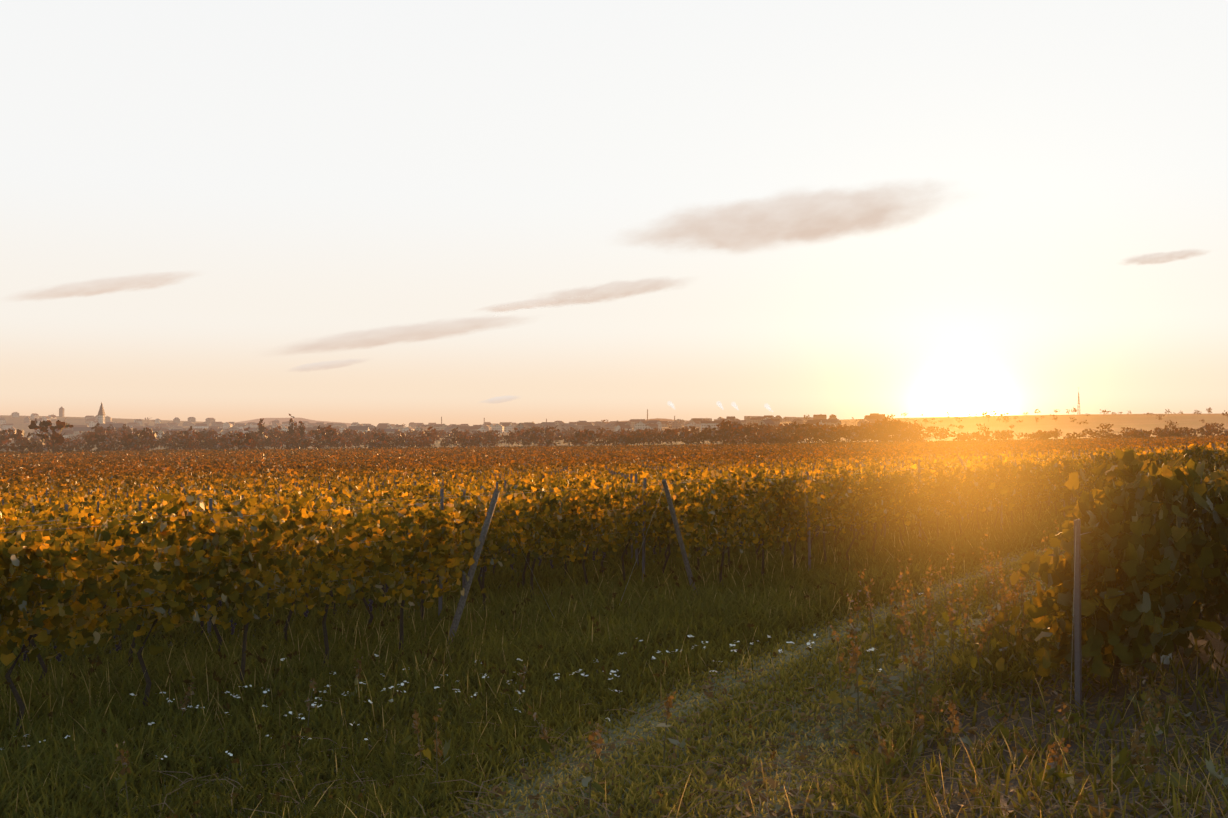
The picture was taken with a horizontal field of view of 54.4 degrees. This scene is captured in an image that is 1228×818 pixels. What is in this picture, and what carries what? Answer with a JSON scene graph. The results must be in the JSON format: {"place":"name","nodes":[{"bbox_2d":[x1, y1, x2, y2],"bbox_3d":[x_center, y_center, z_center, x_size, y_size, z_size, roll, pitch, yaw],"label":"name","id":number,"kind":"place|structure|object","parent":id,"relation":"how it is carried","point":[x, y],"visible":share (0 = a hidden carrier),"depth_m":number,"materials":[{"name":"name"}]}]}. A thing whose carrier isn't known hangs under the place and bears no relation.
{"place":"outdoors","nodes":[
{"label":"outdoors","id":0,"kind":"place"},
{"bbox_2d":[20,272,186,298],"bbox_3d":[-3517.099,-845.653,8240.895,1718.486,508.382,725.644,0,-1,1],"label":"cloud","id":1,"kind":"structure","parent":0,"point":[95,287],"depth_m":8083.70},
{"bbox_2d":[292,359,361,370],"bbox_3d":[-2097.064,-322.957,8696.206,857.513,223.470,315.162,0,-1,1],"label":"cloud","id":2,"kind":"structure","parent":0,"point":[325,365],"depth_m":8572.75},
{"bbox_2d":[289,310,512,351],"bbox_3d":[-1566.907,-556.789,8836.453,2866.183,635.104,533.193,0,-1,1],"label":"cloud","id":3,"kind":"structure","parent":0,"point":[393,334],"depth_m":8668.45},
{"bbox_2d":[483,396,516,402],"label":"cloud","id":4,"kind":"structure","parent":0,"point":[500,399],"depth_m":8791.20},
{"bbox_2d":[485,298,591,311],"bbox_3d":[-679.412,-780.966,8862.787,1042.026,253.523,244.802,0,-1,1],"label":"cloud","id":5,"kind":"structure","parent":0,"point":[521,305],"depth_m":8769.56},
{"bbox_2d":[524,279,676,308],"bbox_3d":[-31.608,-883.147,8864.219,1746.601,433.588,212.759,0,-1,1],"label":"cloud","id":6,"kind":"structure","parent":0,"point":[616,289],"depth_m":8788.45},
{"bbox_2d":[0,413,1227,817],"bbox_3d":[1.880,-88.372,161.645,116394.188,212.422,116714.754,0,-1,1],"label":"ground","id":7,"kind":"structure","parent":0,"point":[1062,423],"depth_m":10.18,"materials":[{"name":"green plant"}]},
{"bbox_2d":[0,582,992,759],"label":"flower heads","id":8,"kind":"object","parent":7,"relation":"on","point":[402,684],"visible":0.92,"depth_m":11.01,"materials":[{"name":"white plant"}]},
{"bbox_2d":[20,593,991,784],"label":"flower stems","id":9,"kind":"object","parent":7,"relation":"on","point":[553,686],"visible":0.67,"depth_m":11.04,"materials":[{"name":"green plant"}]},
{"bbox_2d":[0,393,1079,442],"bbox_3d":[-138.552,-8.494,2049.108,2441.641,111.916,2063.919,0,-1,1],"label":"town","id":10,"kind":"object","parent":7,"relation":"on","point":[103,421],"visible":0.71,"depth_m":1724.63,"materials":[{"name":"tile"}]},
{"bbox_2d":[5,479,1103,730],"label":"vine trunks","id":11,"kind":"object","parent":7,"relation":"on","point":[43,665],"visible":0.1,"depth_m":17.53,"materials":[{"name":"brown plant"}]},
{"bbox_2d":[0,435,1227,665],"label":"grapevines","id":12,"kind":"object","parent":11,"relation":"attached to","point":[192,551],"visible":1,"depth_m":20.90,"materials":[{"name":"green plant"}]},
{"bbox_2d":[2,443,1223,643],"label":"trellis posts","id":13,"kind":"object","parent":7,"relation":"on","point":[466,585],"visible":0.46,"depth_m":21.37,"materials":[{"name":"grey wood"}]},
{"bbox_2d":[0,446,1221,620],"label":"trellis wires","id":14,"kind":"object","parent":13,"relation":"attached to","point":[425,503],"visible":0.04,"depth_m":16.02,"materials":[{"name":"grey metal"}]},
{"bbox_2d":[0,407,1227,453],"bbox_3d":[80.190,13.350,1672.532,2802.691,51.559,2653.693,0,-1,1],"label":"trees","id":15,"kind":"object","parent":7,"relation":"on","point":[128,438],"visible":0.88,"depth_m":503.96,"materials":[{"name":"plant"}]},
{"bbox_2d":[0,501,1227,817],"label":"weeds","id":16,"kind":"object","parent":7,"relation":"on","point":[654,677],"depth_m":10.74,"materials":[{"name":"green plant"}]},
{"bbox_2d":[4,496,1227,817],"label":"grass seed heads","id":17,"kind":"object","parent":7,"relation":"on","point":[660,794],"depth_m":11.63,"materials":[{"name":"plant"}]},
{"bbox_2d":[5,669,1227,817],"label":"dry grass","id":18,"kind":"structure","parent":7,"relation":"on","point":[771,782],"depth_m":7.91,"materials":[{"name":"brown plant"}]},
{"bbox_2d":[21,487,1212,661],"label":"vine trunks","id":19,"kind":"object","parent":7,"relation":"on","point":[59,655],"visible":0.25,"depth_m":19.45,"materials":[{"name":"black wood"}]},
{"bbox_2d":[55,687,1227,817],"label":"grass tufts","id":20,"kind":"object","parent":7,"relation":"on","point":[802,780],"visible":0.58,"depth_m":7.59,"materials":[{"name":"brown"}]},
{"bbox_2d":[114,520,1227,810],"bbox_3d":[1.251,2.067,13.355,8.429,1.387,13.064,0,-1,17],"label":"weeds","id":21,"kind":"object","parent":7,"relation":"on","point":[919,716],"visible":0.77,"depth_m":9.81,"materials":[{"name":"green plant"}]},
{"bbox_2d":[968,448,1227,688],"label":"vine leaves","id":22,"kind":"object","parent":7,"relation":"on","point":[1139,521],"visible":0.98,"depth_m":10.54,"materials":[{"name":"green plant"}]},
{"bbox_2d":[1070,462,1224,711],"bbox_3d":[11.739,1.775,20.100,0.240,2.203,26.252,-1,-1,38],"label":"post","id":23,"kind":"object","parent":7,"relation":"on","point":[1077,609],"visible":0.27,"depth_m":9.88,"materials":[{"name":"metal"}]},
{"bbox_2d":[0,0,1227,426],"label":"sky","id":24,"kind":"structure","parent":0,"point":[312,170],"materials":[{"name":"white"}]},
{"bbox_2d":[644,187,914,249],"bbox_3d":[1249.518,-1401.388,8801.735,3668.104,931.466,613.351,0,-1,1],"label":"cloud","id":25,"kind":"structure","parent":0,"point":[797,216],"depth_m":8628.38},
{"bbox_2d":[1127,250,1202,263],"bbox_3d":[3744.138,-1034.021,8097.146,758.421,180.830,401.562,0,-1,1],"label":"cloud","id":26,"kind":"structure","parent":0,"point":[1158,257],"depth_m":7963.22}
]}

